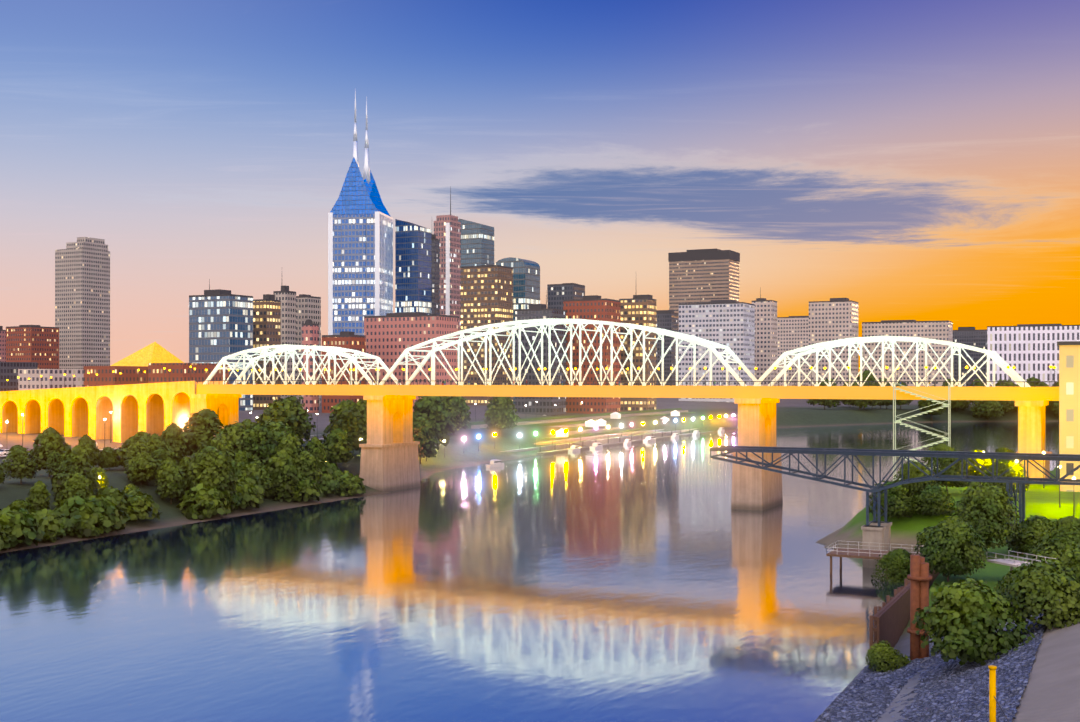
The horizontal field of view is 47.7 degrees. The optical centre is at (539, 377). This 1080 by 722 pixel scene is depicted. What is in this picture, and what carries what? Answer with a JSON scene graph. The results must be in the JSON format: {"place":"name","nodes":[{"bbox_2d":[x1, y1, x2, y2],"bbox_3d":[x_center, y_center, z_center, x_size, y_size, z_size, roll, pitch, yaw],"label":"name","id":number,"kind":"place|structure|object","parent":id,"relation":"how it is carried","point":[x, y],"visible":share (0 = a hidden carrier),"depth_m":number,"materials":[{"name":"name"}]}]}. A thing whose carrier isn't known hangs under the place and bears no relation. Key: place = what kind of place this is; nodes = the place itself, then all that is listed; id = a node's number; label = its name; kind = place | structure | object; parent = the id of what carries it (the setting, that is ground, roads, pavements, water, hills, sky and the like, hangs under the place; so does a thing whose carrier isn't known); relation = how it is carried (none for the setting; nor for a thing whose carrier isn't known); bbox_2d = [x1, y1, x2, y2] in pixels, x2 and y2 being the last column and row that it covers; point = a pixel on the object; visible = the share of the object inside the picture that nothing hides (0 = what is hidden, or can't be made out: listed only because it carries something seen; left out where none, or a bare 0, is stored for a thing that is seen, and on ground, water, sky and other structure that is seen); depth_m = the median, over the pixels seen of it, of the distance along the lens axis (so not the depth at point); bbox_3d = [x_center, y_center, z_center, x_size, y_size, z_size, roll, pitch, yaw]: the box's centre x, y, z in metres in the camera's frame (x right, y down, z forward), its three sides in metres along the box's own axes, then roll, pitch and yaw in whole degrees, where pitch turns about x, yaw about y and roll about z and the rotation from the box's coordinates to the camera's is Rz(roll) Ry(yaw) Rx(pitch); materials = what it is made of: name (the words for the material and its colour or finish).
{"place":"outdoors","nodes":[
{"label":"outdoors","id":0,"kind":"place"},
{"bbox_2d":[0,362,37,390],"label":"building","id":1,"kind":"structure","parent":0,"point":[9,371],"depth_m":686.78,"materials":[{"name":"grey concrete"}]},
{"bbox_2d":[0,421,1058,721],"bbox_3d":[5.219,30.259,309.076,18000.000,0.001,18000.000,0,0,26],"label":"river water","id":2,"kind":"structure","parent":0,"point":[658,581],"depth_m":164.73,"materials":[{"name":"blue liquid"}]},
{"bbox_2d":[730,398,782,510],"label":"bridge pier","id":3,"kind":"structure","parent":2,"relation":"in","point":[753,488],"depth_m":280.04,"materials":[{"name":"beige concrete"}]},
{"bbox_2d":[826,541,922,578],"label":"platform","id":4,"kind":"structure","parent":2,"relation":"in","point":[837,551],"depth_m":187.45,"materials":[{"name":"grey metal"}]},
{"bbox_2d":[0,378,1079,721],"bbox_3d":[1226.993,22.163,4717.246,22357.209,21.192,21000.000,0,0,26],"label":"terrain","id":5,"kind":"structure","parent":0,"point":[1050,502],"depth_m":349.38,"materials":[{"name":"green plant"}]},
{"bbox_2d":[1,445,37,483],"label":"tree","id":6,"kind":"object","parent":5,"relation":"on","point":[23,466],"visible":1,"depth_m":243.10,"materials":[{"name":"green plant"}]},
{"bbox_2d":[0,506,44,546],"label":"shrub","id":7,"kind":"object","parent":5,"relation":"on","point":[19,521],"visible":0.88,"depth_m":214.49,"materials":[{"name":"green plant"}]},
{"bbox_2d":[6,325,58,368],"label":"brown building","id":8,"kind":"structure","parent":5,"relation":"on","point":[39,344],"depth_m":883.30,"materials":[{"name":"brick"}]},
{"bbox_2d":[26,480,50,509],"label":"tree","id":9,"kind":"object","parent":5,"relation":"on","point":[39,494],"visible":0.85,"depth_m":229.43,"materials":[{"name":"green plant"}]},
{"bbox_2d":[22,509,71,542],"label":"shrub","id":10,"kind":"object","parent":5,"relation":"on","point":[52,525],"visible":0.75,"depth_m":221.68,"materials":[{"name":"green plant"}]},
{"bbox_2d":[29,427,70,476],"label":"tree","id":11,"kind":"object","parent":5,"relation":"on","point":[49,440],"visible":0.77,"depth_m":261.38,"materials":[{"name":"green plant"}]},
{"bbox_2d":[18,369,83,389],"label":"building","id":12,"kind":"structure","parent":5,"relation":"on","point":[44,381],"depth_m":582.17,"materials":[{"name":"grey"}]},
{"bbox_2d":[52,472,93,507],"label":"tree","id":13,"kind":"object","parent":5,"relation":"on","point":[77,484],"visible":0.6,"depth_m":233.66,"materials":[{"name":"green plant"}]},
{"bbox_2d":[51,445,99,498],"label":"tree","id":14,"kind":"object","parent":5,"relation":"on","point":[76,459],"visible":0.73,"depth_m":238.79,"materials":[{"name":"green plant"}]},
{"bbox_2d":[53,495,109,537],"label":"shrub","id":15,"kind":"object","parent":5,"relation":"on","point":[67,506],"visible":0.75,"depth_m":228.95,"materials":[{"name":"green plant"}]},
{"bbox_2d":[55,237,109,368],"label":"high-rise building","id":16,"kind":"structure","parent":5,"relation":"on","point":[82,293],"depth_m":941.86,"materials":[{"name":"grey concrete"}]},
{"bbox_2d":[89,494,129,532],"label":"shrub","id":17,"kind":"object","parent":5,"relation":"on","point":[108,507],"visible":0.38,"depth_m":232.76,"materials":[{"name":"green plant"}]},
{"bbox_2d":[0,381,227,442],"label":"arched viaduct","id":18,"kind":"object","parent":5,"relation":"on","point":[152,408],"visible":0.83,"depth_m":369.89,"materials":[{"name":"yellow concrete"}]},
{"bbox_2d":[84,366,147,386],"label":"low building","id":19,"kind":"structure","parent":5,"relation":"on","point":[104,376],"depth_m":543.80,"materials":[{"name":"brick"}]},
{"bbox_2d":[119,490,160,521],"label":"shrub","id":20,"kind":"object","parent":5,"relation":"on","point":[141,503],"visible":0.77,"depth_m":244.88,"materials":[{"name":"green plant"}]},
{"bbox_2d":[123,451,159,484],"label":"tree","id":21,"kind":"object","parent":5,"relation":"on","point":[145,468],"visible":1,"depth_m":264.43,"materials":[{"name":"green plant"}]},
{"bbox_2d":[111,342,183,365],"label":"pyramid roof","id":22,"kind":"structure","parent":5,"relation":"on","point":[154,352],"depth_m":745.83,"materials":[{"name":"yellow metal"}]},
{"bbox_2d":[155,457,186,503],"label":"tree","id":23,"kind":"object","parent":5,"relation":"on","point":[171,482],"visible":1,"depth_m":260.26,"materials":[{"name":"green plant"}]},
{"bbox_2d":[161,422,186,461],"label":"tree","id":24,"kind":"object","parent":5,"relation":"on","point":[173,438],"visible":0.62,"depth_m":284.11,"materials":[{"name":"green plant"}]},
{"bbox_2d":[148,363,228,383],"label":"low building","id":25,"kind":"structure","parent":5,"relation":"on","point":[179,372],"depth_m":524.23,"materials":[{"name":"brick"}]},
{"bbox_2d":[181,409,223,456],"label":"tree","id":26,"kind":"object","parent":5,"relation":"on","point":[204,425],"visible":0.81,"depth_m":304.28,"materials":[{"name":"green plant"}]},
{"bbox_2d":[176,483,230,519],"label":"shrub","id":27,"kind":"object","parent":5,"relation":"on","point":[208,500],"visible":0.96,"depth_m":259.19,"materials":[{"name":"green plant"}]},
{"bbox_2d":[183,446,236,497],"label":"tree","id":28,"kind":"object","parent":5,"relation":"on","point":[220,458],"visible":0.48,"depth_m":265.05,"materials":[{"name":"green plant"}]},
{"bbox_2d":[187,394,241,436],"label":"bridge pier","id":29,"kind":"structure","parent":5,"relation":"on","point":[227,405],"depth_m":357.93,"materials":[{"name":"yellow concrete"}]},
{"bbox_2d":[189,279,252,410],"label":"office building","id":30,"kind":"structure","parent":5,"relation":"on","point":[220,324],"depth_m":628.06,"materials":[{"name":"blue glass"}]},
{"bbox_2d":[215,421,255,452],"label":"tree","id":31,"kind":"object","parent":5,"relation":"on","point":[233,433],"visible":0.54,"depth_m":298.92,"materials":[{"name":"green plant"}]},
{"bbox_2d":[232,479,263,508],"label":"shrub","id":32,"kind":"object","parent":5,"relation":"on","point":[245,490],"visible":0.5,"depth_m":272.18,"materials":[{"name":"green plant"}]},
{"bbox_2d":[240,459,274,492],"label":"tree","id":33,"kind":"object","parent":5,"relation":"on","point":[256,471],"visible":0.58,"depth_m":282.33,"materials":[{"name":"green plant"}]},
{"bbox_2d":[241,423,277,467],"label":"tree","id":34,"kind":"object","parent":5,"relation":"on","point":[257,434],"visible":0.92,"depth_m":299.62,"materials":[{"name":"green plant"}]},
{"bbox_2d":[253,294,280,409],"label":"building","id":35,"kind":"structure","parent":5,"relation":"on","point":[267,320],"depth_m":650.42,"materials":[{"name":"brown concrete"}]},
{"bbox_2d":[266,449,300,498],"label":"tree","id":36,"kind":"object","parent":5,"relation":"on","point":[281,467],"visible":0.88,"depth_m":287.08,"materials":[{"name":"green plant"}]},
{"bbox_2d":[273,285,295,398],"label":"high-rise building","id":37,"kind":"structure","parent":5,"relation":"on","point":[286,296],"depth_m":691.24,"materials":[{"name":"grey concrete"}]},
{"bbox_2d":[255,395,315,440],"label":"tree","id":38,"kind":"object","parent":5,"relation":"on","point":[291,412],"visible":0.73,"depth_m":381.09,"materials":[{"name":"green plant"}]},
{"bbox_2d":[274,433,307,471],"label":"tree","id":39,"kind":"object","parent":5,"relation":"on","point":[289,443],"visible":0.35,"depth_m":299.12,"materials":[{"name":"green plant"}]},
{"bbox_2d":[282,475,322,501],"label":"shrub","id":40,"kind":"object","parent":5,"relation":"on","point":[307,486],"visible":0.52,"depth_m":290.95,"materials":[{"name":"green plant"}]},
{"bbox_2d":[296,294,320,405],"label":"high-rise building","id":41,"kind":"structure","parent":5,"relation":"on","point":[308,306],"depth_m":710.43,"materials":[{"name":"grey concrete"}]},
{"bbox_2d":[296,450,322,486],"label":"tree","id":42,"kind":"object","parent":5,"relation":"on","point":[310,460],"visible":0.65,"depth_m":299.05,"materials":[{"name":"green plant"}]},
{"bbox_2d":[302,319,318,412],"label":"pink building","id":43,"kind":"structure","parent":5,"relation":"on","point":[310,333],"depth_m":593.60,"materials":[{"name":"grey"}]},
{"bbox_2d":[322,427,354,463],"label":"tree","id":44,"kind":"object","parent":5,"relation":"on","point":[337,442],"visible":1,"depth_m":326.19,"materials":[{"name":"green plant"}]},
{"bbox_2d":[319,408,366,450],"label":"tree","id":45,"kind":"object","parent":5,"relation":"on","point":[353,424],"visible":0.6,"depth_m":352.77,"materials":[{"name":"green plant"}]},
{"bbox_2d":[322,331,365,412],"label":"building","id":46,"kind":"structure","parent":5,"relation":"on","point":[348,339],"depth_m":591.00,"materials":[{"name":"brick"}]},
{"bbox_2d":[335,472,365,496],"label":"shrub","id":47,"kind":"object","parent":5,"relation":"on","point":[351,483],"visible":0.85,"depth_m":307.88,"materials":[{"name":"green plant"}]},
{"bbox_2d":[328,88,392,334],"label":"skyscraper","id":48,"kind":"structure","parent":5,"relation":"on","point":[360,252],"depth_m":781.23,"materials":[{"name":"blue glass"}]},
{"bbox_2d":[359,396,420,491],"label":"bridge pier","id":49,"kind":"structure","parent":5,"relation":"on","point":[389,460],"depth_m":325.56,"materials":[{"name":"beige concrete"}]},
{"bbox_2d":[364,312,457,411],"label":"office building","id":50,"kind":"structure","parent":5,"relation":"on","point":[391,338],"depth_m":606.98,"materials":[{"name":"red brick"}]},
{"bbox_2d":[395,219,430,314],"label":"office building","id":51,"kind":"structure","parent":5,"relation":"on","point":[412,267],"depth_m":819.36,"materials":[{"name":"grey"}]},
{"bbox_2d":[413,416,439,463],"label":"tree","id":52,"kind":"object","parent":5,"relation":"on","point":[424,433],"visible":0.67,"depth_m":394.04,"materials":[{"name":"green plant"}]},
{"bbox_2d":[413,396,454,450],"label":"tree","id":53,"kind":"object","parent":5,"relation":"on","point":[436,411],"visible":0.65,"depth_m":409.13,"materials":[{"name":"green plant"}]},
{"bbox_2d":[431,234,439,314],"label":"office building","id":54,"kind":"structure","parent":5,"relation":"on","point":[435,275],"depth_m":863.02,"materials":[{"name":"grey"}]},
{"bbox_2d":[434,188,460,381],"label":"office building","id":55,"kind":"structure","parent":5,"relation":"on","point":[447,230],"depth_m":890.23,"materials":[{"name":"pink"}]},
{"bbox_2d":[458,218,493,266],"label":"office building","id":56,"kind":"structure","parent":5,"relation":"on","point":[477,244],"depth_m":967.49,"materials":[{"name":"grey"}]},
{"bbox_2d":[461,265,512,405],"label":"brown building","id":57,"kind":"structure","parent":5,"relation":"on","point":[486,294],"depth_m":748.41,"materials":[{"name":"grey"}]},
{"bbox_2d":[483,397,520,435],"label":"tree","id":58,"kind":"object","parent":5,"relation":"on","point":[500,414],"visible":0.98,"depth_m":482.81,"materials":[{"name":"green plant"}]},
{"bbox_2d":[495,257,539,403],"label":"office building","id":59,"kind":"structure","parent":5,"relation":"on","point":[526,283],"depth_m":785.98,"materials":[{"name":"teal glass"}]},
{"bbox_2d":[515,295,565,415],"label":"office building","id":60,"kind":"structure","parent":5,"relation":"on","point":[543,406],"depth_m":670.19,"materials":[{"name":"grey"}]},
{"bbox_2d":[464,408,697,451],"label":"riverfront terraces","id":61,"kind":"object","parent":5,"relation":"on","point":[591,435],"visible":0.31,"depth_m":571.50,"materials":[{"name":"beige concrete"}]},
{"bbox_2d":[563,295,620,413],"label":"office building","id":62,"kind":"structure","parent":5,"relation":"on","point":[593,307],"depth_m":688.14,"materials":[{"name":"brick"}]},
{"bbox_2d":[619,295,655,411],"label":"office building","id":63,"kind":"structure","parent":5,"relation":"on","point":[638,309],"depth_m":711.73,"materials":[{"name":"grey"}]},
{"bbox_2d":[656,310,678,384],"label":"building","id":64,"kind":"structure","parent":5,"relation":"on","point":[667,319],"depth_m":1083.88,"materials":[{"name":"grey"}]},
{"bbox_2d":[679,294,754,401],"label":"office building","id":65,"kind":"structure","parent":5,"relation":"on","point":[730,324],"depth_m":886.17,"materials":[{"name":"grey concrete"}]},
{"bbox_2d":[752,287,776,385],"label":"building","id":66,"kind":"structure","parent":5,"relation":"on","point":[765,334],"depth_m":942.48,"materials":[{"name":"grey"}]},
{"bbox_2d":[777,316,808,385],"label":"building","id":67,"kind":"structure","parent":5,"relation":"on","point":[792,332],"depth_m":1189.87,"materials":[{"name":"grey concrete"}]},
{"bbox_2d":[809,298,857,385],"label":"building","id":68,"kind":"structure","parent":5,"relation":"on","point":[832,319],"depth_m":988.52,"materials":[{"name":"grey"}]},
{"bbox_2d":[865,480,917,518],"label":"lawn tree","id":69,"kind":"object","parent":5,"relation":"on","point":[898,503],"visible":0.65,"depth_m":217.72,"materials":[{"name":"green plant"}]},
{"bbox_2d":[871,548,911,582],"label":"bank tree","id":70,"kind":"object","parent":5,"relation":"on","point":[896,562],"visible":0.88,"depth_m":181.10,"materials":[{"name":"green plant"}]},
{"bbox_2d":[710,445,1079,541],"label":"gantry crane","id":71,"kind":"object","parent":5,"relation":"on","point":[961,456],"visible":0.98,"depth_m":194.62,"materials":[{"name":"grey metal"}]},
{"bbox_2d":[869,554,939,666],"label":"timber wall","id":72,"kind":"structure","parent":5,"relation":"on","point":[893,616],"depth_m":125.96,"materials":[{"name":"wood"}]},
{"bbox_2d":[862,320,952,385],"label":"long building","id":73,"kind":"structure","parent":5,"relation":"on","point":[940,330],"depth_m":987.64,"materials":[{"name":"grey"}]},
{"bbox_2d":[891,460,937,498],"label":"lawn tree","id":74,"kind":"object","parent":5,"relation":"on","point":[916,487],"visible":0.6,"depth_m":220.84,"materials":[{"name":"green plant"}]},
{"bbox_2d":[816,620,1045,721],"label":"riprap gravel","id":75,"kind":"structure","parent":5,"relation":"on","point":[951,690],"depth_m":105.85,"materials":[{"name":"grey gravel"}]},
{"bbox_2d":[865,640,910,671],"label":"bush","id":76,"kind":"object","parent":75,"relation":"on","point":[882,656],"visible":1,"depth_m":123.15,"materials":[{"name":"green plant"}]},
{"bbox_2d":[912,576,1034,665],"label":"bank tree","id":77,"kind":"object","parent":75,"relation":"on","point":[965,618],"visible":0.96,"depth_m":110.70,"materials":[{"name":"green plant"}]},
{"bbox_2d":[911,484,955,515],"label":"lawn tree","id":78,"kind":"object","parent":5,"relation":"on","point":[932,500],"visible":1,"depth_m":216.56,"materials":[{"name":"green plant"}]},
{"bbox_2d":[921,444,971,490],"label":"lawn tree","id":79,"kind":"object","parent":5,"relation":"on","point":[954,469],"visible":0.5,"depth_m":230.61,"materials":[{"name":"green plant"}]},
{"bbox_2d":[913,516,988,581],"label":"bank tree","id":80,"kind":"object","parent":5,"relation":"on","point":[952,545],"visible":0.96,"depth_m":148.83,"materials":[{"name":"green plant"}]},
{"bbox_2d":[953,327,986,385],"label":"building","id":81,"kind":"structure","parent":5,"relation":"on","point":[970,336],"depth_m":1191.12,"materials":[{"name":"grey concrete"}]},
{"bbox_2d":[944,483,1021,556],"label":"tree","id":82,"kind":"object","parent":5,"relation":"on","point":[984,508],"visible":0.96,"depth_m":168.35,"materials":[{"name":"green plant"}]},
{"bbox_2d":[970,400,1004,419],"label":"tree","id":83,"kind":"object","parent":5,"relation":"on","point":[987,408],"visible":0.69,"depth_m":831.10,"materials":[{"name":"green plant"}]},
{"bbox_2d":[988,665,1008,721],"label":"yellow bollard","id":84,"kind":"object","parent":5,"relation":"on","point":[992,693],"visible":1,"depth_m":72.59,"materials":[{"name":"metal"}]},
{"bbox_2d":[982,459,1029,492],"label":"tree","id":85,"kind":"object","parent":5,"relation":"on","point":[1004,465],"visible":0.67,"depth_m":223.20,"materials":[{"name":"green plant"}]},
{"bbox_2d":[1006,515,1054,553],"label":"tree","id":86,"kind":"object","parent":5,"relation":"on","point":[1033,528],"visible":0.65,"depth_m":171.56,"materials":[{"name":"green plant"}]},
{"bbox_2d":[987,324,1079,386],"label":"white building","id":87,"kind":"structure","parent":5,"relation":"on","point":[1027,351],"depth_m":1090.50,"materials":[{"name":"grey"}]},
{"bbox_2d":[1015,401,1051,477],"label":"bridge pier","id":88,"kind":"structure","parent":5,"relation":"on","point":[1031,426],"depth_m":254.24,"materials":[{"name":"yellow concrete"}]},
{"bbox_2d":[197,380,1058,400],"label":"bridge deck","id":89,"kind":"structure","parent":88,"relation":"on","point":[1009,393],"depth_m":290.03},
{"bbox_2d":[203,344,401,384],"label":"bridge truss","id":90,"kind":"object","parent":89,"relation":"on","point":[333,351],"visible":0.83,"depth_m":342.44,"materials":[{"name":"white metal"}]},
{"bbox_2d":[379,318,760,385],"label":"bridge truss","id":91,"kind":"object","parent":89,"relation":"on","point":[553,322],"visible":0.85,"depth_m":307.55,"materials":[{"name":"white metal"}]},
{"bbox_2d":[205,366,1055,386],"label":"bridge lamps","id":92,"kind":"object","parent":89,"relation":"on","point":[811,367],"visible":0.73,"depth_m":297.56,"materials":[{"name":"glass"}]},
{"bbox_2d":[753,336,1030,386],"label":"bridge truss","id":93,"kind":"object","parent":89,"relation":"on","point":[1011,372],"visible":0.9,"depth_m":272.13,"materials":[{"name":"white metal"}]},
{"bbox_2d":[893,383,950,480],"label":"bridge stairs","id":94,"kind":"structure","parent":89,"relation":"attached to","point":[933,434],"depth_m":262.13,"materials":[{"name":"white metal"}]},
{"bbox_2d":[1002,557,1079,629],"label":"bank tree","id":95,"kind":"object","parent":5,"relation":"on","point":[1042,587],"visible":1,"depth_m":112.78,"materials":[{"name":"green plant"}]},
{"bbox_2d":[1022,526,1079,564],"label":"tree","id":96,"kind":"object","parent":5,"relation":"on","point":[1053,547],"visible":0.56,"depth_m":150.53,"materials":[{"name":"green plant"}]},
{"bbox_2d":[1035,516,1079,555],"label":"tree","id":97,"kind":"object","parent":5,"relation":"on","point":[1070,522],"visible":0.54,"depth_m":151.28,"materials":[{"name":"green plant"}]},
{"bbox_2d":[1052,544,1079,596],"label":"bank tree","id":98,"kind":"object","parent":5,"relation":"on","point":[1069,559],"visible":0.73,"depth_m":119.74,"materials":[{"name":"green plant"}]},
{"bbox_2d":[0,0,1079,377],"label":"sky","id":99,"kind":"structure","parent":0,"point":[918,160],"materials":[{"name":"blue"}]},
{"bbox_2d":[547,283,584,309],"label":"dark building","id":100,"kind":"structure","parent":0,"point":[557,294],"depth_m":889.20,"materials":[{"name":"grey"}]},
{"bbox_2d":[668,248,739,312],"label":"office building","id":101,"kind":"structure","parent":0,"point":[708,275],"depth_m":1234.40,"materials":[{"name":"grey concrete"}]},
{"bbox_2d":[861,521,891,567],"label":"concrete pier","id":102,"kind":"structure","parent":0,"point":[874,534],"depth_m":194.09,"materials":[{"name":"beige concrete"}]},
{"bbox_2d":[1012,616,1079,721],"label":"paved path","id":103,"kind":"structure","parent":0,"point":[1051,692],"depth_m":90.86,"materials":[{"name":"grey concrete"}]},
{"bbox_2d":[1057,341,1079,491],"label":"building","id":104,"kind":"structure","parent":0,"point":[1069,397],"depth_m":235.93,"materials":[{"name":"yellow concrete"}]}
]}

